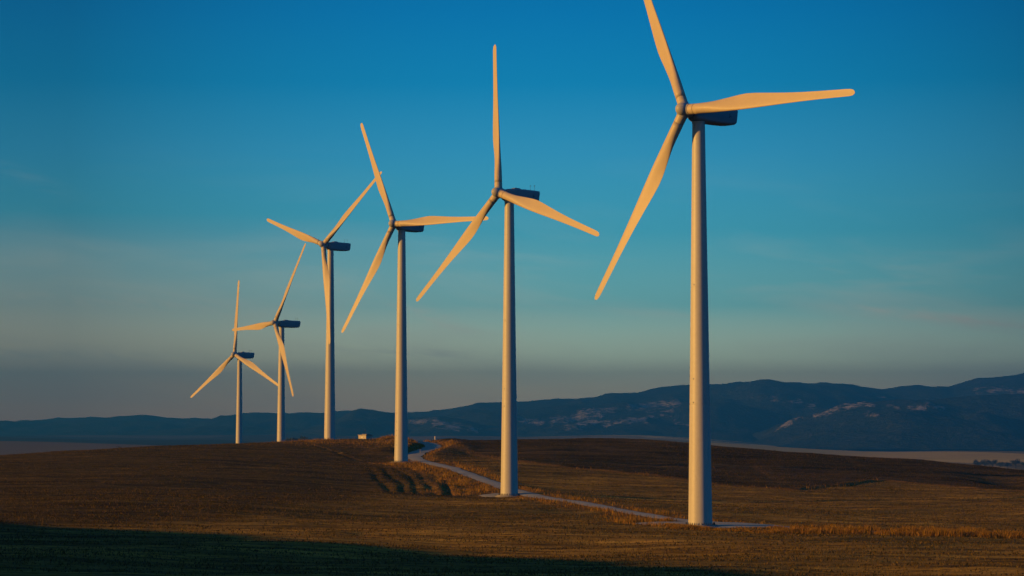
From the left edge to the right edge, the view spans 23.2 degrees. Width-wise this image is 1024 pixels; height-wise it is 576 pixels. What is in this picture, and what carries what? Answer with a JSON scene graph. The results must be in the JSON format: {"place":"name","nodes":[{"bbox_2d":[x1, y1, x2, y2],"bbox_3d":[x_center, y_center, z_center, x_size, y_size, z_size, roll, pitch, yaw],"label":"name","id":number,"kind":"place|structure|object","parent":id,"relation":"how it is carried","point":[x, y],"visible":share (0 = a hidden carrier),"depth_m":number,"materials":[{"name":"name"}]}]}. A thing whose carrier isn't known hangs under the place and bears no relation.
{"place":"outdoors","nodes":[
{"label":"outdoors","id":0,"kind":"place"},
{"bbox_2d":[0,409,756,442],"bbox_3d":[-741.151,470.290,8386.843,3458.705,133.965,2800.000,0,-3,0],"label":"foothill","id":1,"kind":"structure","parent":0,"point":[373,423],"depth_m":7931.70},
{"bbox_2d":[0,435,1023,575],"bbox_3d":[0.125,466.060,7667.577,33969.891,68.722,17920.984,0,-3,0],"label":"ground","id":2,"kind":"structure","parent":0,"point":[20,445],"depth_m":358.64,"materials":[{"name":"brown soil"}]},
{"bbox_2d":[191,281,277,443],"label":"wind turbine","id":3,"kind":"object","parent":2,"relation":"on","point":[241,357],"visible":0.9,"depth_m":855.94,"materials":[{"name":"paint"}]},
{"bbox_2d":[232,243,305,441],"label":"wind turbine","id":4,"kind":"object","parent":2,"relation":"on","point":[279,333],"visible":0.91,"depth_m":732.21,"materials":[{"name":"paint"}]},
{"bbox_2d":[267,171,381,438],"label":"wind turbine","id":5,"kind":"object","parent":2,"relation":"on","point":[328,281],"visible":0.94,"depth_m":626.90,"materials":[{"name":"paint"}]},
{"bbox_2d":[358,430,371,438],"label":"utility hut","id":6,"kind":"object","parent":2,"relation":"on","point":[365,436],"visible":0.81,"depth_m":666.01,"materials":[{"name":"metal"}]},
{"bbox_2d":[479,492,526,496],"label":"gravel pad","id":7,"kind":"object","parent":2,"relation":"on","point":[490,495],"visible":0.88,"depth_m":407.94,"materials":[{"name":"grey gravel"}]},
{"bbox_2d":[416,45,598,496],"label":"wind turbine","id":8,"kind":"object","parent":7,"relation":"on","point":[525,199],"visible":0.99,"depth_m":406.75,"materials":[{"name":"paint"}]},
{"bbox_2d":[0,436,1023,575],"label":"stubble","id":9,"kind":"object","parent":2,"relation":"on","point":[496,524],"visible":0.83,"depth_m":304.65,"materials":[{"name":"brown plant"}]},
{"bbox_2d":[267,434,1023,538],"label":"dry grass","id":10,"kind":"structure","parent":2,"relation":"on","point":[906,530],"depth_m":303.97,"materials":[{"name":"brown plant"}]},
{"bbox_2d":[636,521,788,527],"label":"gravel pad","id":11,"kind":"object","parent":2,"relation":"on","point":[728,524],"visible":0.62,"depth_m":299.26,"materials":[{"name":"grey gravel"}]},
{"bbox_2d":[595,0,854,526],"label":"wind turbine","id":12,"kind":"object","parent":11,"relation":"on","point":[720,112],"visible":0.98,"depth_m":296.38,"materials":[{"name":"paint"}]},
{"bbox_2d":[979,459,990,465],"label":"broadleaf tree","id":13,"kind":"object","parent":2,"relation":"on","point":[984,462],"visible":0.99,"depth_m":3029.97,"materials":[{"name":"green plant"}]},
{"bbox_2d":[988,459,997,465],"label":"broadleaf tree","id":14,"kind":"object","parent":2,"relation":"on","point":[992,463],"visible":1,"depth_m":3050.83,"materials":[{"name":"green plant"}]},
{"bbox_2d":[1009,458,1020,468],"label":"broadleaf tree","id":15,"kind":"object","parent":2,"relation":"on","point":[1013,462],"visible":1,"depth_m":3021.97,"materials":[{"name":"green plant"}]},
{"bbox_2d":[0,373,1023,436],"bbox_3d":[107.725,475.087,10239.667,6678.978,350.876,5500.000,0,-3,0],"label":"mountain range","id":16,"kind":"structure","parent":0,"point":[748,408],"depth_m":9308.38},
{"bbox_2d":[0,0,1023,420],"label":"sky","id":17,"kind":"structure","parent":0,"point":[872,237],"materials":[{"name":"blue"}]},
{"bbox_2d":[408,441,884,531],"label":"road","id":18,"kind":"structure","parent":0,"point":[416,455],"depth_m":443.58,"materials":[{"name":"grey gravel"}]},
{"bbox_2d":[752,393,1023,449],"bbox_3d":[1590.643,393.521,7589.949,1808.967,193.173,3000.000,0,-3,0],"label":"mountain ridge","id":19,"kind":"structure","parent":0,"point":[990,422],"depth_m":6814.33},
{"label":"gravel pad","id":20,"kind":"structure","parent":0,"visible":0},
{"bbox_2d":[341,123,488,462],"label":"wind turbine","id":21,"kind":"object","parent":20,"relation":"on","point":[402,227],"visible":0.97,"depth_m":517.60,"materials":[{"name":"paint"}]}
]}

